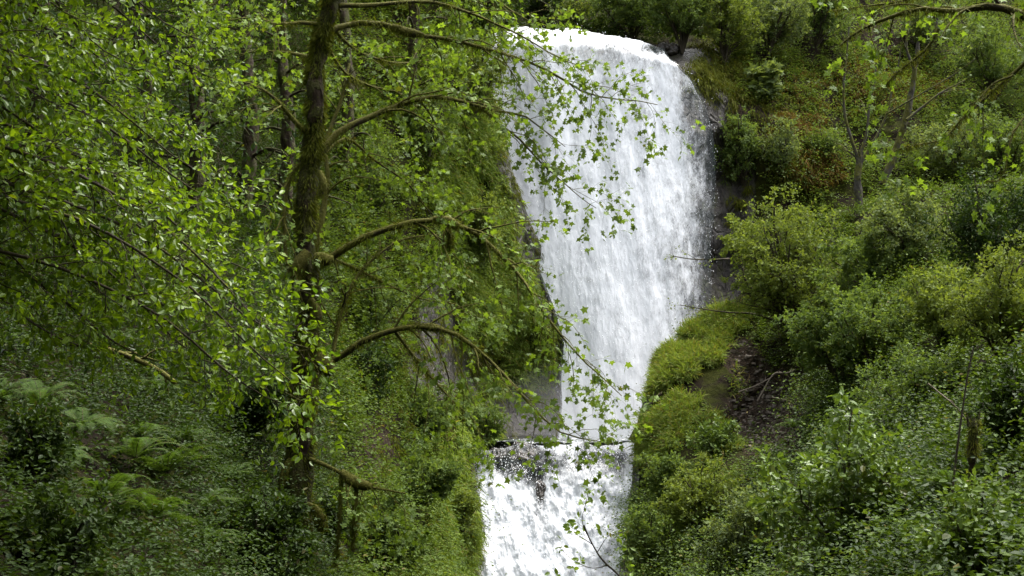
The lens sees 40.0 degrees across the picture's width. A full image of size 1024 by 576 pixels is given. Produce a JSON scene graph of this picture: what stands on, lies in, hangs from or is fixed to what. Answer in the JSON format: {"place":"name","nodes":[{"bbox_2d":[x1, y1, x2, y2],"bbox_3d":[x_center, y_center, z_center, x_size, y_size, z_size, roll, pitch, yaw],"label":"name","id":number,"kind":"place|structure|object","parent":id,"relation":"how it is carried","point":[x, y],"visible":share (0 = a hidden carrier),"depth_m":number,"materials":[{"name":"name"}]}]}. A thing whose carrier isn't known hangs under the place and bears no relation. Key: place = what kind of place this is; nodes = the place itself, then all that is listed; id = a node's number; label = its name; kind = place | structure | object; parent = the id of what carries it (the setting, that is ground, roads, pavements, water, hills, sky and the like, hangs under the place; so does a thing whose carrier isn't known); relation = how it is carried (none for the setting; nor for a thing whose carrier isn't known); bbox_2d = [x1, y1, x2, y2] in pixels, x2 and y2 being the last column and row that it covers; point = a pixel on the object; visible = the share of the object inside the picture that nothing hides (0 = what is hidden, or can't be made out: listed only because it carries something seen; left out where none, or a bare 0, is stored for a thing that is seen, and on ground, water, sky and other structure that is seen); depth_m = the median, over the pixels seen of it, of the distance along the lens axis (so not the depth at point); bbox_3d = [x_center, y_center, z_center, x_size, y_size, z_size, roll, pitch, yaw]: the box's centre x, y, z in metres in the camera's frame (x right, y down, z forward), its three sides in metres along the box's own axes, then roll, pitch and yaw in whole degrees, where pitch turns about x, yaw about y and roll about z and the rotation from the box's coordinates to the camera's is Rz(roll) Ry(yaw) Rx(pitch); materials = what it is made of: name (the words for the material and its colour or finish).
{"place":"outdoors","nodes":[
{"label":"outdoors","id":0,"kind":"place"},
{"bbox_2d":[0,0,561,575],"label":"hillside terrain","id":1,"kind":"structure","parent":0,"point":[516,430],"depth_m":28.62,"materials":[{"name":"green plant"}]},
{"bbox_2d":[0,378,41,402],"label":"fern","id":2,"kind":"object","parent":1,"relation":"on","point":[6,394],"visible":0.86,"depth_m":11.09,"materials":[{"name":"green plant"}]},
{"bbox_2d":[2,390,82,486],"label":"shrub","id":3,"kind":"object","parent":1,"relation":"on","point":[27,423],"visible":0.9,"depth_m":10.06,"materials":[{"name":"green plant"}]},
{"bbox_2d":[1,380,84,407],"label":"fern","id":4,"kind":"object","parent":1,"relation":"on","point":[42,391],"visible":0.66,"depth_m":11.40,"materials":[{"name":"green plant"}]},
{"bbox_2d":[0,0,116,126],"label":"forest tree","id":5,"kind":"object","parent":1,"relation":"on","point":[66,93],"visible":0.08,"depth_m":21.99,"materials":[{"name":"green plant"}]},
{"bbox_2d":[0,478,134,575],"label":"shrub","id":6,"kind":"object","parent":1,"relation":"on","point":[52,517],"visible":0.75,"depth_m":8.44,"materials":[{"name":"green plant"}]},
{"bbox_2d":[42,407,126,436],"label":"fern","id":7,"kind":"object","parent":1,"relation":"on","point":[74,415],"visible":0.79,"depth_m":11.65,"materials":[{"name":"green plant"}]},
{"bbox_2d":[68,473,168,502],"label":"fern","id":8,"kind":"object","parent":1,"relation":"on","point":[118,485],"visible":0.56,"depth_m":10.38,"materials":[{"name":"green plant"}]},
{"bbox_2d":[62,343,176,395],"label":"fallen branch","id":9,"kind":"object","parent":1,"relation":"on","point":[138,360],"visible":0.51,"depth_m":11.98,"materials":[{"name":"wood"}]},
{"bbox_2d":[50,0,195,193],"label":"forest tree","id":10,"kind":"object","parent":1,"relation":"on","point":[150,89],"visible":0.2,"depth_m":23.43,"materials":[{"name":"green plant"}]},
{"bbox_2d":[89,437,186,458],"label":"fern","id":11,"kind":"object","parent":1,"relation":"on","point":[136,445],"visible":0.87,"depth_m":12.12,"materials":[{"name":"green plant"}]},
{"bbox_2d":[112,421,182,439],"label":"fern","id":12,"kind":"object","parent":1,"relation":"on","point":[141,430],"visible":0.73,"depth_m":13.04,"materials":[{"name":"green plant"}]},
{"bbox_2d":[125,492,201,529],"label":"fern","id":13,"kind":"object","parent":1,"relation":"on","point":[165,507],"visible":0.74,"depth_m":11.08,"materials":[{"name":"green plant"}]},
{"bbox_2d":[0,0,355,475],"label":"broadleaf tree","id":14,"kind":"object","parent":1,"relation":"on","point":[16,199],"visible":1,"depth_m":7.33,"materials":[{"name":"green plant"}]},
{"bbox_2d":[129,443,228,475],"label":"fern","id":15,"kind":"object","parent":1,"relation":"on","point":[164,459],"visible":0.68,"depth_m":12.75,"materials":[{"name":"green plant"}]},
{"bbox_2d":[150,424,221,442],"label":"fern","id":16,"kind":"object","parent":1,"relation":"on","point":[187,432],"visible":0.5,"depth_m":14.18,"materials":[{"name":"green plant"}]},
{"bbox_2d":[101,0,278,231],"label":"forest tree","id":17,"kind":"object","parent":1,"relation":"on","point":[195,101],"visible":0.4,"depth_m":23.35,"materials":[{"name":"green plant"}]},
{"bbox_2d":[0,0,397,575],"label":"undergrowth","id":18,"kind":"object","parent":1,"relation":"on","point":[180,483],"visible":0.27,"depth_m":14.31,"materials":[{"name":"green plant"}]},
{"bbox_2d":[179,488,248,510],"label":"fern","id":19,"kind":"object","parent":1,"relation":"on","point":[199,500],"visible":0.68,"depth_m":13.31,"materials":[{"name":"green plant"}]},
{"bbox_2d":[193,526,244,543],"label":"fern","id":20,"kind":"object","parent":1,"relation":"on","point":[219,531],"visible":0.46,"depth_m":12.45,"materials":[{"name":"green plant"}]},
{"bbox_2d":[160,0,303,236],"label":"forest tree","id":21,"kind":"object","parent":1,"relation":"on","point":[252,154],"visible":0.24,"depth_m":26.70,"materials":[{"name":"green plant"}]},
{"bbox_2d":[214,462,258,477],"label":"fern","id":22,"kind":"object","parent":1,"relation":"on","point":[238,466],"visible":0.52,"depth_m":15.46,"materials":[{"name":"green plant"}]},
{"bbox_2d":[198,369,291,456],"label":"shrub","id":23,"kind":"object","parent":1,"relation":"on","point":[262,410],"visible":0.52,"depth_m":17.54,"materials":[{"name":"green plant"}]},
{"bbox_2d":[200,472,323,575],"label":"shrub","id":24,"kind":"object","parent":1,"relation":"on","point":[276,523],"visible":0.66,"depth_m":13.44,"materials":[{"name":"green plant"}]},
{"bbox_2d":[217,0,363,237],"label":"forest tree","id":25,"kind":"object","parent":1,"relation":"on","point":[285,136],"visible":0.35,"depth_m":28.59,"materials":[{"name":"green plant"}]},
{"bbox_2d":[314,488,361,550],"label":"shrub","id":26,"kind":"object","parent":1,"relation":"on","point":[334,514],"visible":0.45,"depth_m":19.62,"materials":[{"name":"green plant"}]},
{"bbox_2d":[299,0,408,190],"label":"forest tree","id":27,"kind":"object","parent":1,"relation":"on","point":[347,58],"visible":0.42,"depth_m":33.86,"materials":[{"name":"green plant"}]},
{"bbox_2d":[344,320,402,414],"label":"shrub","id":28,"kind":"object","parent":1,"relation":"on","point":[391,364],"visible":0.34,"depth_m":28.90,"materials":[{"name":"green plant"}]},
{"bbox_2d":[344,260,413,333],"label":"shrub","id":29,"kind":"object","parent":1,"relation":"on","point":[392,297],"visible":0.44,"depth_m":31.16,"materials":[{"name":"green plant"}]},
{"bbox_2d":[350,134,407,226],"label":"shrub","id":30,"kind":"object","parent":1,"relation":"on","point":[387,192],"visible":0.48,"depth_m":34.34,"materials":[{"name":"green plant"}]},
{"bbox_2d":[359,481,430,575],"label":"shrub","id":31,"kind":"object","parent":1,"relation":"on","point":[389,504],"visible":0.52,"depth_m":22.65,"materials":[{"name":"green plant"}]},
{"bbox_2d":[386,429,465,511],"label":"shrub","id":32,"kind":"object","parent":1,"relation":"on","point":[447,474],"visible":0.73,"depth_m":28.41,"materials":[{"name":"green plant"}]},
{"bbox_2d":[390,78,466,171],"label":"shrub","id":33,"kind":"object","parent":1,"relation":"on","point":[432,133],"visible":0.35,"depth_m":38.12,"materials":[{"name":"green plant"}]},
{"bbox_2d":[375,0,484,101],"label":"forest tree","id":34,"kind":"object","parent":1,"relation":"on","point":[413,20],"visible":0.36,"depth_m":39.01,"materials":[{"name":"green plant"}]},
{"bbox_2d":[401,373,468,442],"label":"shrub","id":35,"kind":"object","parent":1,"relation":"on","point":[438,416],"visible":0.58,"depth_m":32.77,"materials":[{"name":"green plant"}]},
{"bbox_2d":[165,0,705,575],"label":"mossy tree","id":36,"kind":"object","parent":1,"relation":"on","point":[307,260],"visible":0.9,"depth_m":17.82,"materials":[{"name":"green plant"}]},
{"bbox_2d":[295,0,592,575],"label":"undergrowth","id":37,"kind":"object","parent":1,"relation":"on","point":[356,418],"visible":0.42,"depth_m":32.39,"materials":[{"name":"green plant"}]},
{"bbox_2d":[340,0,563,575],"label":"moss","id":38,"kind":"object","parent":1,"relation":"attached to","point":[517,196],"visible":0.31,"depth_m":37.94,"materials":[{"name":"green plant"}]},
{"bbox_2d":[452,487,488,535],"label":"shrub","id":39,"kind":"object","parent":1,"relation":"on","point":[470,501],"visible":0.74,"depth_m":32.46,"materials":[{"name":"green plant"}]},
{"bbox_2d":[444,29,512,123],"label":"shrub","id":40,"kind":"object","parent":1,"relation":"on","point":[495,73],"visible":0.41,"depth_m":41.13,"materials":[{"name":"green plant"}]},
{"bbox_2d":[456,185,506,273],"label":"shrub","id":41,"kind":"object","parent":1,"relation":"on","point":[479,215],"visible":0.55,"depth_m":39.68,"materials":[{"name":"green plant"}]},
{"bbox_2d":[457,392,510,449],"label":"shrub","id":42,"kind":"object","parent":1,"relation":"on","point":[489,421],"visible":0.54,"depth_m":36.23,"materials":[{"name":"green plant"}]},
{"bbox_2d":[468,0,510,52],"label":"shrub","id":43,"kind":"object","parent":1,"relation":"on","point":[483,22],"visible":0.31,"depth_m":43.84,"materials":[{"name":"green plant"}]},
{"bbox_2d":[418,0,564,575],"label":"grass","id":44,"kind":"structure","parent":1,"relation":"on","point":[475,280],"depth_m":40.27,"materials":[{"name":"green plant"}]},
{"bbox_2d":[475,450,629,531],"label":"streambed terrain","id":45,"kind":"structure","parent":0,"point":[568,468],"depth_m":37.15,"materials":[{"name":"white liquid"}]},
{"bbox_2d":[485,448,506,471],"bbox_3d":[-0.452,4.525,37.082,0.743,0.640,0.797,-4,-6,38],"label":"boulder","id":46,"kind":"object","parent":45,"relation":"on","point":[502,453],"visible":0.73,"depth_m":36.81,"materials":[{"name":"stone"}]},
{"bbox_2d":[499,442,556,479],"bbox_3d":[0.397,4.602,37.093,1.568,1.099,1.065,0,-5,0],"label":"boulder","id":47,"kind":"object","parent":45,"relation":"on","point":[522,451],"visible":0.69,"depth_m":36.78,"materials":[{"name":"grey stone"}]},
{"bbox_2d":[533,480,545,517],"bbox_3d":[0.718,5.466,36.252,0.470,1.030,0.722,0,-5,0],"label":"boulder","id":48,"kind":"object","parent":45,"relation":"on","point":[540,491],"visible":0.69,"depth_m":36.02,"materials":[{"name":"stone"}]},
{"bbox_2d":[475,436,630,575],"label":"spray","id":49,"kind":"object","parent":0,"point":[547,508],"visible":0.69,"depth_m":35.38,"materials":[{"name":"white liquid"}]},
{"bbox_2d":[476,442,633,575],"label":"waterfall water","id":50,"kind":"structure","parent":0,"point":[520,511],"depth_m":35.36,"materials":[{"name":"white liquid"}]},
{"bbox_2d":[490,437,632,443],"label":"pool water","id":51,"kind":"structure","parent":0,"point":[622,440],"depth_m":38.78,"materials":[{"name":"liquid"}]},
{"bbox_2d":[482,26,704,445],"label":"waterfall water","id":52,"kind":"structure","parent":0,"point":[674,174],"depth_m":43.97,"materials":[{"name":"white liquid"}]},
{"bbox_2d":[494,23,717,449],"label":"spray","id":53,"kind":"object","parent":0,"point":[615,245],"visible":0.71,"depth_m":43.39,"materials":[{"name":"white"}]},
{"bbox_2d":[480,0,1023,449],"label":"gorge wall terrain","id":54,"kind":"structure","parent":0,"point":[702,147],"depth_m":46.63,"materials":[{"name":"green plant"}]},
{"bbox_2d":[512,0,563,28],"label":"shrub","id":55,"kind":"object","parent":54,"relation":"on","point":[537,6],"visible":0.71,"depth_m":49.91,"materials":[{"name":"green plant"}]},
{"bbox_2d":[556,0,594,24],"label":"shrub","id":56,"kind":"object","parent":54,"relation":"on","point":[567,4],"visible":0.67,"depth_m":50.98,"materials":[{"name":"green plant"}]},
{"bbox_2d":[580,0,681,38],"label":"shrub","id":57,"kind":"object","parent":54,"relation":"on","point":[624,14],"visible":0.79,"depth_m":50.02,"materials":[{"name":"green plant"}]},
{"bbox_2d":[495,0,786,43],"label":"undergrowth","id":58,"kind":"object","parent":54,"relation":"on","point":[586,26],"visible":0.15,"depth_m":50.72,"materials":[{"name":"green plant"}]},
{"bbox_2d":[653,42,679,55],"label":"boulder","id":59,"kind":"object","parent":54,"relation":"on","point":[667,49],"visible":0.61,"depth_m":48.62,"materials":[{"name":"stone"}]},
{"bbox_2d":[637,0,718,53],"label":"shrub","id":60,"kind":"object","parent":54,"relation":"on","point":[677,19],"visible":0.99,"depth_m":48.46,"materials":[{"name":"green plant"}]},
{"bbox_2d":[700,0,771,66],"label":"shrub","id":61,"kind":"object","parent":54,"relation":"on","point":[732,18],"visible":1,"depth_m":48.50,"materials":[{"name":"green plant"}]},
{"bbox_2d":[712,103,767,187],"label":"shrub","id":62,"kind":"object","parent":54,"relation":"on","point":[739,149],"visible":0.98,"depth_m":46.20,"materials":[{"name":"green plant"}]},
{"bbox_2d":[743,57,785,106],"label":"shrub","id":63,"kind":"object","parent":54,"relation":"on","point":[771,72],"visible":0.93,"depth_m":47.49,"materials":[{"name":"green plant"}]},
{"bbox_2d":[681,34,852,257],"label":"moss","id":64,"kind":"object","parent":54,"relation":"attached to","point":[718,79],"visible":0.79,"depth_m":47.27,"materials":[{"name":"green plant"}]},
{"bbox_2d":[749,114,803,174],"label":"shrub","id":65,"kind":"object","parent":54,"relation":"on","point":[780,140],"visible":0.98,"depth_m":45.81,"materials":[{"name":"green plant"}]},
{"bbox_2d":[743,0,813,56],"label":"shrub","id":66,"kind":"object","parent":54,"relation":"on","point":[779,14],"visible":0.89,"depth_m":49.40,"materials":[{"name":"green plant"}]},
{"bbox_2d":[803,116,844,157],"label":"shrub","id":67,"kind":"object","parent":54,"relation":"on","point":[829,142],"visible":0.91,"depth_m":46.71,"materials":[{"name":"green plant"}]},
{"bbox_2d":[797,0,863,48],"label":"shrub","id":68,"kind":"object","parent":54,"relation":"on","point":[820,23],"visible":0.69,"depth_m":51.10,"materials":[{"name":"green plant"}]},
{"bbox_2d":[708,0,1023,226],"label":"undergrowth","id":69,"kind":"object","parent":54,"relation":"on","point":[798,70],"visible":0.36,"depth_m":49.52,"materials":[{"name":"green plant"}]},
{"bbox_2d":[764,49,977,193],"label":"moss","id":70,"kind":"object","parent":54,"relation":"on","point":[813,172],"visible":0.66,"depth_m":47.67,"materials":[{"name":"green plant"}]},
{"bbox_2d":[878,0,986,56],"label":"shrub","id":71,"kind":"object","parent":54,"relation":"on","point":[921,31],"visible":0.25,"depth_m":53.53,"materials":[{"name":"green plant"}]},
{"bbox_2d":[903,109,998,176],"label":"shrub","id":72,"kind":"object","parent":54,"relation":"on","point":[925,136],"visible":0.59,"depth_m":46.23,"materials":[{"name":"green plant"}]},
{"bbox_2d":[933,13,1023,106],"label":"shrub","id":73,"kind":"object","parent":54,"relation":"on","point":[1000,68],"visible":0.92,"depth_m":50.35,"materials":[{"name":"green plant"}]},
{"bbox_2d":[947,100,1023,180],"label":"shrub","id":74,"kind":"object","parent":54,"relation":"on","point":[1016,144],"visible":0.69,"depth_m":45.25,"materials":[{"name":"green plant"}]},
{"bbox_2d":[619,177,1023,575],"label":"hillside terrain","id":75,"kind":"structure","parent":0,"point":[709,381],"depth_m":35.03,"materials":[{"name":"green plant"}]},
{"bbox_2d":[545,486,635,575],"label":"sapling","id":76,"kind":"object","parent":75,"relation":"on","point":[566,526],"visible":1,"depth_m":20.76,"materials":[{"name":"green plant"}]},
{"bbox_2d":[612,497,697,573],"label":"shrub","id":77,"kind":"object","parent":75,"relation":"on","point":[645,536],"visible":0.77,"depth_m":27.39,"materials":[{"name":"green plant"}]},
{"bbox_2d":[632,438,699,510],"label":"shrub","id":78,"kind":"object","parent":75,"relation":"on","point":[670,465],"visible":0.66,"depth_m":31.13,"materials":[{"name":"green plant"}]},
{"bbox_2d":[625,293,761,487],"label":"grass","id":79,"kind":"structure","parent":75,"relation":"on","point":[682,356],"depth_m":36.30,"materials":[{"name":"green plant"}]},
{"bbox_2d":[649,452,744,539],"bbox_3d":[3.554,3.972,26.882,1.808,1.678,1.314,3,-5,-28],"label":"shrub","id":80,"kind":"object","parent":75,"relation":"on","point":[693,491],"visible":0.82,"depth_m":26.67,"materials":[{"name":"green plant"}]},
{"bbox_2d":[686,413,740,458],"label":"shrub","id":81,"kind":"object","parent":75,"relation":"on","point":[709,436],"visible":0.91,"depth_m":31.30,"materials":[{"name":"green plant"}]},
{"bbox_2d":[691,480,795,575],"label":"shrub","id":82,"kind":"object","parent":75,"relation":"on","point":[747,519],"visible":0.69,"depth_m":21.45,"materials":[{"name":"green plant"}]},
{"bbox_2d":[664,197,843,334],"bbox_3d":[6.348,-0.521,36.119,4.874,3.848,1.552,1,-5,-10],"label":"tree","id":83,"kind":"object","parent":75,"relation":"on","point":[745,280],"visible":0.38,"depth_m":36.02,"materials":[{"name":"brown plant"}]},
{"bbox_2d":[716,208,803,296],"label":"shrub","id":84,"kind":"object","parent":75,"relation":"on","point":[727,247],"visible":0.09,"depth_m":38.70,"materials":[{"name":"green plant"}]},
{"bbox_2d":[724,334,815,466],"bbox_3d":[5.946,2.430,32.808,1.905,3.193,9.615,0,-5,0],"label":"rubble","id":85,"kind":"object","parent":75,"relation":"on","point":[750,420],"visible":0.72,"depth_m":34.44,"materials":[{"name":"stone"}]},
{"bbox_2d":[725,182,844,341],"bbox_3d":[6.853,-0.567,34.595,3.864,3.987,2.843,3,-6,-30],"label":"shrub","id":86,"kind":"object","parent":75,"relation":"on","point":[782,273],"visible":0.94,"depth_m":34.41,"materials":[{"name":"green plant"}]},
{"bbox_2d":[556,154,1023,575],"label":"undergrowth","id":87,"kind":"object","parent":75,"relation":"on","point":[935,253],"visible":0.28,"depth_m":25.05,"materials":[{"name":"green plant"}]},
{"bbox_2d":[770,263,888,390],"bbox_3d":[6.665,0.797,28.748,2.558,2.659,1.956,0,-5,0],"label":"shrub","id":88,"kind":"object","parent":75,"relation":"on","point":[815,332],"visible":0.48,"depth_m":28.75,"materials":[{"name":"green plant"}]},
{"bbox_2d":[745,386,944,575],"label":"shrub","id":89,"kind":"object","parent":75,"relation":"on","point":[839,479],"visible":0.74,"depth_m":15.24,"materials":[{"name":"green plant"}]},
{"bbox_2d":[814,271,918,374],"bbox_3d":[7.114,0.693,27.505,2.196,2.050,1.998,0,-5,0],"label":"shrub","id":90,"kind":"object","parent":75,"relation":"on","point":[855,317],"visible":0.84,"depth_m":27.34,"materials":[{"name":"green plant"}]},
{"bbox_2d":[812,205,934,296],"bbox_3d":[8.469,-0.807,33.156,2.408,2.256,2.441,0,-5,0],"label":"shrub","id":91,"kind":"object","parent":75,"relation":"on","point":[859,263],"visible":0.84,"depth_m":32.93,"materials":[{"name":"green plant"}]},
{"bbox_2d":[801,17,975,209],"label":"forked tree","id":92,"kind":"object","parent":75,"relation":"on","point":[859,156],"visible":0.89,"depth_m":41.16,"materials":[{"name":"grey plant"}]},
{"bbox_2d":[855,179,969,263],"bbox_3d":[9.243,-1.564,32.756,2.486,2.093,1.969,0,-5,0],"label":"shrub","id":93,"kind":"object","parent":75,"relation":"on","point":[894,221],"visible":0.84,"depth_m":32.65,"materials":[{"name":"green plant"}]},
{"bbox_2d":[852,339,975,419],"bbox_3d":[6.254,1.504,21.738,1.532,1.496,1.707,3,-5,-28],"label":"shrub","id":94,"kind":"object","parent":75,"relation":"on","point":[914,370],"visible":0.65,"depth_m":21.61,"materials":[{"name":"green plant"}]},
{"bbox_2d":[808,0,1023,234],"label":"overhanging tree","id":95,"kind":"object","parent":75,"relation":"on","point":[954,12],"visible":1,"depth_m":12.53,"materials":[{"name":"green plant"}]},
{"bbox_2d":[879,1,986,185],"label":"leaning tree","id":96,"kind":"object","parent":75,"relation":"on","point":[907,116],"visible":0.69,"depth_m":41.58,"materials":[{"name":"grey plant"}]},
{"bbox_2d":[899,469,984,490],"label":"fern","id":97,"kind":"object","parent":75,"relation":"on","point":[948,474],"visible":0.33,"depth_m":14.52,"materials":[{"name":"green plant"}]},
{"bbox_2d":[897,259,989,350],"bbox_3d":[7.588,0.333,24.540,1.727,1.642,1.661,0,-5,0],"label":"shrub","id":98,"kind":"object","parent":75,"relation":"on","point":[929,318],"visible":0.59,"depth_m":24.42,"materials":[{"name":"green plant"}]},
{"bbox_2d":[951,347,973,492],"bbox_3d":[4.252,1.695,13.406,0.377,2.275,0.030,0,-5,0],"label":"sapling","id":99,"kind":"object","parent":75,"relation":"on","point":[956,455],"visible":0.59,"depth_m":13.43,"materials":[{"name":"brown plant"}]},
{"bbox_2d":[905,464,1023,575],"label":"shrub","id":100,"kind":"object","parent":75,"relation":"on","point":[948,526],"visible":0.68,"depth_m":10.89,"materials":[{"name":"green plant"}]},
{"bbox_2d":[913,162,1023,277],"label":"shrub","id":101,"kind":"object","parent":75,"relation":"on","point":[1001,225],"visible":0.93,"depth_m":27.58,"materials":[{"name":"green plant"}]},
{"bbox_2d":[963,409,983,497],"bbox_3d":[4.439,1.656,13.509,0.214,0.983,0.205,0,-5,0],"label":"broken stump","id":102,"kind":"object","parent":75,"relation":"on","point":[973,448],"visible":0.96,"depth_m":13.49,"materials":[{"name":"wood"}]},
{"bbox_2d":[930,230,1023,360],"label":"shrub","id":103,"kind":"object","parent":75,"relation":"on","point":[995,302],"visible":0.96,"depth_m":21.18,"materials":[{"name":"green plant"}]},
{"bbox_2d":[959,352,1023,454],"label":"shrub","id":104,"kind":"object","parent":75,"relation":"on","point":[1009,374],"visible":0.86,"depth_m":15.25,"materials":[{"name":"green plant"}]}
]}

